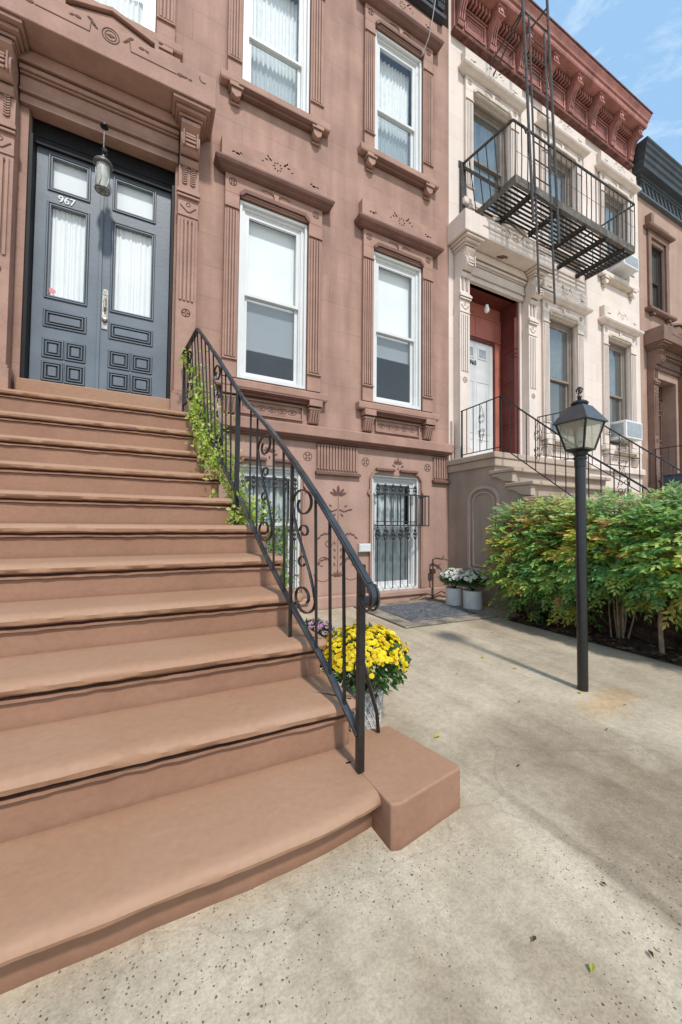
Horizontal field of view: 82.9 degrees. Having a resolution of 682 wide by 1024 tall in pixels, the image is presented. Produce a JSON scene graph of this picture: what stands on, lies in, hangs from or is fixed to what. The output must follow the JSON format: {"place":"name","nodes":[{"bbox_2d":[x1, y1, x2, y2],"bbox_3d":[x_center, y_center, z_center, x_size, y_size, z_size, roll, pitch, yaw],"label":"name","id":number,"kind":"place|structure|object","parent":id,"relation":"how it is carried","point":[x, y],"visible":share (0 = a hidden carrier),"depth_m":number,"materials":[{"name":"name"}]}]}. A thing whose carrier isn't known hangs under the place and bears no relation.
{"place":"outdoors","nodes":[
{"label":"outdoors","id":0,"kind":"place"},
{"bbox_2d":[0,597,681,1023],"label":"pavement","id":1,"kind":"structure","parent":0,"point":[444,921],"depth_m":1.20,"materials":[{"name":"concrete"}]},
{"bbox_2d":[0,0,453,611],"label":"brownstone house","id":2,"kind":"structure","parent":1,"relation":"on","point":[268,216],"depth_m":5.09,"materials":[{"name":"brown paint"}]},
{"bbox_2d":[29,146,100,387],"bbox_3d":[-3.000,-2.606,4.225,0.585,2.590,0.088,2,-2,-27],"label":"door leaf","id":3,"kind":"structure","parent":2,"relation":"in","point":[63,331],"depth_m":4.22,"materials":[{"name":"grey wood"}]},
{"bbox_2d":[93,122,112,196],"bbox_3d":[-2.530,-3.777,4.110,0.187,0.738,0.187,2,-2,-27],"label":"pendant lantern","id":4,"kind":"object","parent":2,"relation":"hanging from","point":[103,166],"visible":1,"depth_m":4.07,"materials":[{"name":"glass"}]},
{"bbox_2d":[95,0,155,31],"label":"window","id":5,"kind":"structure","parent":2,"relation":"in","point":[143,12],"depth_m":4.56,"materials":[{"name":"white glass"}]},
{"bbox_2d":[99,172,170,397],"bbox_3d":[-2.393,-2.591,4.509,0.685,2.590,0.130,2,-2,-27],"label":"door leaf","id":6,"kind":"structure","parent":2,"relation":"in","point":[135,267],"depth_m":4.52,"materials":[{"name":"grey wood"}]},
{"bbox_2d":[240,474,297,589],"bbox_3d":[-0.925,0.314,4.951,0.776,1.570,0.044,2,-2,-27],"label":"window grille","id":7,"kind":"object","parent":2,"relation":"attached to","point":[253,486],"depth_m":5.04,"materials":[{"name":"grey metal"}]},
{"bbox_2d":[239,464,300,591],"bbox_3d":[-1.147,0.282,5.403,0.870,1.740,0.915,2,-2,-27],"label":"window","id":8,"kind":"structure","parent":2,"relation":"in","point":[278,470],"depth_m":5.20,"materials":[{"name":"white glass"}]},
{"bbox_2d":[237,200,306,389],"bbox_3d":[-1.092,-2.811,5.487,0.920,2.290,0.915,2,-2,-27],"label":"window","id":9,"kind":"structure","parent":2,"relation":"in","point":[271,327],"depth_m":5.25,"materials":[{"name":"white plastic"}]},
{"bbox_2d":[242,0,309,112],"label":"window","id":10,"kind":"structure","parent":2,"relation":"in","point":[276,33],"depth_m":5.41,"materials":[{"name":"white glass"}]},
{"bbox_2d":[358,543,370,551],"bbox_3d":[0.337,0.517,5.582,0.190,0.120,0.066,2,-2,-27],"label":"utility box","id":11,"kind":"object","parent":2,"relation":"attached to","point":[364,547],"visible":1,"depth_m":5.55,"materials":[{"name":"white plastic"}]},
{"bbox_2d":[372,474,417,590],"bbox_3d":[0.627,0.329,6.302,0.870,1.740,0.915,2,-2,-27],"label":"window","id":12,"kind":"structure","parent":2,"relation":"in","point":[381,479],"depth_m":6.09,"materials":[{"name":"white glass"}]},
{"bbox_2d":[373,251,420,409],"bbox_3d":[0.674,-2.765,6.382,0.900,2.290,0.915,2,-2,-27],"label":"window","id":13,"kind":"structure","parent":2,"relation":"in","point":[397,284],"depth_m":6.18,"materials":[{"name":"white plastic"}]},
{"bbox_2d":[375,29,421,171],"bbox_3d":[0.708,-6.432,6.506,0.900,1.950,0.915,2,-2,-27],"label":"window","id":14,"kind":"structure","parent":2,"relation":"in","point":[398,73],"depth_m":6.30,"materials":[{"name":"white glass"}]},
{"bbox_2d":[374,483,428,588],"bbox_3d":[0.915,0.359,5.767,0.816,1.570,0.268,2,-2,-27],"label":"window grille","id":15,"kind":"object","parent":2,"relation":"attached to","point":[393,493],"depth_m":5.81,"materials":[{"name":"grey metal"}]},
{"bbox_2d":[421,0,435,56],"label":"hanging cable","id":16,"kind":"object","parent":2,"relation":"hanging from","point":[430,29],"visible":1,"depth_m":6.20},
{"bbox_2d":[0,388,459,994],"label":"entry stoop","id":17,"kind":"object","parent":1,"relation":"on","point":[176,738],"visible":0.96,"depth_m":1.60,"materials":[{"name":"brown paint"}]},
{"bbox_2d":[182,327,379,773],"bbox_3d":[-0.726,-0.363,2.954,0.306,2.903,3.404,2,-2,-35],"label":"stair railing","id":18,"kind":"object","parent":17,"relation":"on","point":[363,603],"visible":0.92,"depth_m":2.02,"materials":[{"name":"black metal"}]},
{"bbox_2d":[177,347,266,533],"bbox_3d":[-1.155,-0.777,3.577,0.439,2.092,1.757,2,-2,-39],"label":"climbing vine","id":19,"kind":"object","parent":18,"relation":"attached to","point":[200,433],"visible":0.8,"depth_m":3.51,"materials":[{"name":"green plant"}]},
{"bbox_2d":[251,493,298,588],"bbox_3d":[-0.745,0.538,4.085,0.668,1.488,0.519,2,-2,-27],"label":"trailing plant","id":20,"kind":"object","parent":1,"relation":"on","point":[279,530],"visible":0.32,"depth_m":4.08,"materials":[{"name":"green plant"}]},
{"bbox_2d":[305,617,334,652],"bbox_3d":[-0.228,1.087,3.333,0.368,0.349,0.367,2,-2,-27],"label":"pink chrysanthemum pot","id":21,"kind":"object","parent":1,"relation":"on","point":[322,627],"visible":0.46,"depth_m":3.29,"materials":[{"name":"white ceramic"}]},
{"bbox_2d":[320,622,412,731],"bbox_3d":[0.124,0.928,2.203,0.533,0.596,0.542,2,-2,-27],"label":"yellow chrysanthemum pot","id":22,"kind":"object","parent":1,"relation":"on","point":[386,652],"visible":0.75,"depth_m":2.08,"materials":[{"name":"white wicker"}]},
{"bbox_2d":[354,599,497,627],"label":"entry slab","id":23,"kind":"structure","parent":1,"relation":"on","point":[395,619],"depth_m":4.77,"materials":[{"name":"concrete"}]},
{"bbox_2d":[378,601,476,620],"bbox_3d":[1.111,1.304,5.153,1.040,0.014,0.850,2,-2,-27],"label":"door mat","id":24,"kind":"object","parent":23,"relation":"on","point":[418,611],"depth_m":5.07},
{"bbox_2d":[437,567,463,605],"bbox_3d":[1.638,1.075,5.585,0.459,0.560,0.452,2,-2,-27],"label":"white flower pot","id":25,"kind":"object","parent":23,"relation":"on","point":[453,593],"visible":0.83,"depth_m":5.49,"materials":[{"name":"ceramic"}]},
{"bbox_2d":[410,556,447,599],"bbox_3d":[1.384,1.029,6.015,0.755,0.676,0.095,2,-2,-27],"label":"water spigot","id":26,"kind":"object","parent":1,"relation":"on","point":[432,571],"visible":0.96,"depth_m":6.07,"materials":[{"name":"metal"}]},
{"bbox_2d":[456,569,488,610],"bbox_3d":[1.841,1.066,5.373,0.452,0.567,0.453,2,-2,-27],"label":"white flower pot","id":27,"kind":"object","parent":1,"relation":"on","point":[472,597],"visible":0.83,"depth_m":5.27,"materials":[{"name":"ceramic"}]},
{"bbox_2d":[447,451,681,650],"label":"neighbour stoop","id":28,"kind":"object","parent":1,"relation":"on","point":[481,486],"visible":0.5,"depth_m":5.62,"materials":[{"name":"beige paint"}]},
{"bbox_2d":[461,395,676,537],"bbox_3d":[2.689,-0.356,4.782,0.020,2.715,3.287,2,-2,-27],"label":"stoop railing","id":29,"kind":"object","parent":28,"relation":"on","point":[500,397],"visible":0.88,"depth_m":5.12,"materials":[{"name":"black metal"}]},
{"bbox_2d":[537,411,681,497],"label":"stoop railing","id":30,"kind":"object","parent":28,"relation":"on","point":[661,459],"visible":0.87,"depth_m":5.95,"materials":[{"name":"black metal"}]},
{"bbox_2d":[552,387,608,691],"bbox_3d":[1.722,0.178,2.767,0.256,2.182,0.256,2,-2,-27],"label":"lamp post","id":31,"kind":"object","parent":1,"relation":"on","point":[579,414],"visible":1,"depth_m":2.74,"materials":[{"name":"black metal"}]},
{"bbox_2d":[588,962,595,971],"bbox_3d":[0.653,1.180,1.002,0.028,0.006,0.015,2,-2,-27],"label":"fallen leaf","id":32,"kind":"object","parent":1,"relation":"on","point":[592,966],"visible":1,"depth_m":1.00,"materials":[{"name":"green plant"}]},
{"bbox_2d":[508,614,681,665],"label":"planting bed soil","id":33,"kind":"structure","parent":1,"relation":"on","point":[633,642],"depth_m":3.79,"materials":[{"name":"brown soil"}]},
{"bbox_2d":[475,494,571,624],"bbox_3d":[2.373,0.563,4.743,1.244,1.620,1.157,2,-2,-27],"label":"nandina shrub","id":34,"kind":"object","parent":33,"relation":"on","point":[507,580],"visible":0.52,"depth_m":4.57,"materials":[{"name":"green plant"}]},
{"bbox_2d":[511,493,620,632],"bbox_3d":[2.616,0.540,4.340,1.312,1.546,1.124,2,-2,-27],"label":"nandina shrub","id":35,"kind":"object","parent":33,"relation":"on","point":[567,609],"visible":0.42,"depth_m":4.12,"materials":[{"name":"green plant"}]},
{"bbox_2d":[547,486,681,638],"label":"nandina shrub","id":36,"kind":"object","parent":33,"relation":"on","point":[621,609],"visible":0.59,"depth_m":3.67,"materials":[{"name":"green plant"}]},
{"bbox_2d":[603,479,681,653],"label":"nandina shrub","id":37,"kind":"object","parent":33,"relation":"on","point":[653,598],"visible":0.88,"depth_m":3.27,"materials":[{"name":"green plant"}]},
{"bbox_2d":[632,136,681,493],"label":"brownstone","id":38,"kind":"structure","parent":1,"relation":"on","point":[657,170],"depth_m":9.49,"materials":[{"name":"brown stone"}]},
{"bbox_2d":[638,246,662,313],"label":"window","id":39,"kind":"structure","parent":38,"relation":"in","point":[656,254],"depth_m":9.88,"materials":[{"name":"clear glass"}]},
{"bbox_2d":[658,387,663,485],"bbox_3d":[7.954,-1.873,9.905,1.150,2.860,0.075,2,-2,-27],"label":"front door","id":40,"kind":"structure","parent":38,"relation":"in","point":[660,389],"depth_m":10.10,"materials":[{"name":"brown wood"}]},
{"bbox_2d":[447,0,652,499],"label":"cream house","id":41,"kind":"structure","parent":0,"point":[517,339],"depth_m":7.47,"materials":[{"name":"paint"}]},
{"bbox_2d":[470,340,492,454],"bbox_3d":[2.532,-2.029,7.295,0.910,2.415,0.050,2,-2,-27],"label":"inner door","id":42,"kind":"structure","parent":41,"relation":"in","point":[481,357],"depth_m":7.36,"materials":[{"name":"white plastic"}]},
{"bbox_2d":[473,103,506,215],"bbox_3d":[2.509,-6.383,7.486,0.940,1.950,0.915,2,-2,-27],"label":"window","id":43,"kind":"structure","parent":41,"relation":"in","point":[485,125],"depth_m":7.31,"materials":[{"name":"clear glass"}]},
{"bbox_2d":[501,302,518,453],"bbox_3d":[3.216,-2.392,7.400,0.099,3.160,0.381,2,-2,-27],"label":"folded outer door","id":44,"kind":"structure","parent":41,"relation":"in","point":[509,316],"depth_m":7.38,"materials":[{"name":"red wood"}]},
{"bbox_2d":[458,0,634,303],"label":"fire escape","id":45,"kind":"object","parent":41,"relation":"attached to","point":[533,191],"visible":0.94,"depth_m":6.47,"materials":[{"name":"metal"}]},
{"bbox_2d":[548,155,571,251],"bbox_3d":[4.292,-6.336,8.390,0.900,1.950,0.915,2,-2,-27],"label":"window","id":46,"kind":"structure","parent":41,"relation":"in","point":[558,162],"depth_m":8.23,"materials":[{"name":"clear glass"}]},
{"bbox_2d":[549,318,573,437],"bbox_3d":[4.259,-2.698,8.267,0.900,2.350,0.915,2,-2,-27],"label":"window","id":47,"kind":"structure","parent":41,"relation":"in","point":[560,334],"depth_m":8.13,"materials":[{"name":"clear glass"}]},
{"bbox_2d":[606,193,624,279],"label":"window","id":48,"kind":"structure","parent":41,"relation":"in","point":[607,195],"depth_m":9.12,"materials":[{"name":"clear glass"}]},
{"bbox_2d":[609,342,627,446],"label":"window","id":49,"kind":"structure","parent":41,"relation":"in","point":[617,353],"depth_m":9.02,"materials":[{"name":"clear glass"}]},
{"bbox_2d":[606,253,638,278],"bbox_3d":[6.332,-5.551,8.702,0.604,0.300,0.404,2,-2,-27],"label":"air conditioner","id":50,"kind":"object","parent":41,"relation":"attached to","point":[626,267],"visible":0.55,"depth_m":8.60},
{"bbox_2d":[610,420,641,443],"bbox_3d":[6.301,-1.778,8.576,0.654,0.390,0.404,2,-2,-27],"label":"air conditioner","id":51,"kind":"object","parent":41,"relation":"attached to","point":[630,430],"visible":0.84,"depth_m":8.41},
{"bbox_2d":[533,0,681,164],"label":"sky","id":52,"kind":"structure","parent":0,"point":[639,42],"materials":[{"name":"blue"}]},
{"bbox_3d":[8.836,0.505,8.096,2.000,2.000,3.265,2,-2,-27],"label":"far stoop","id":53,"kind":"object","parent":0,"visible":0},
{"bbox_2d":[654,445,681,490],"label":"stoop railing","id":54,"kind":"object","parent":53,"relation":"on","point":[656,488],"visible":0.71,"depth_m":9.00,"materials":[{"name":"black metal"}]},
{"bbox_2d":[662,473,681,490],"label":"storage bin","id":55,"kind":"object","parent":53,"relation":"on","point":[667,477],"visible":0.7,"depth_m":8.90,"materials":[{"name":"blue plastic"}]}
]}

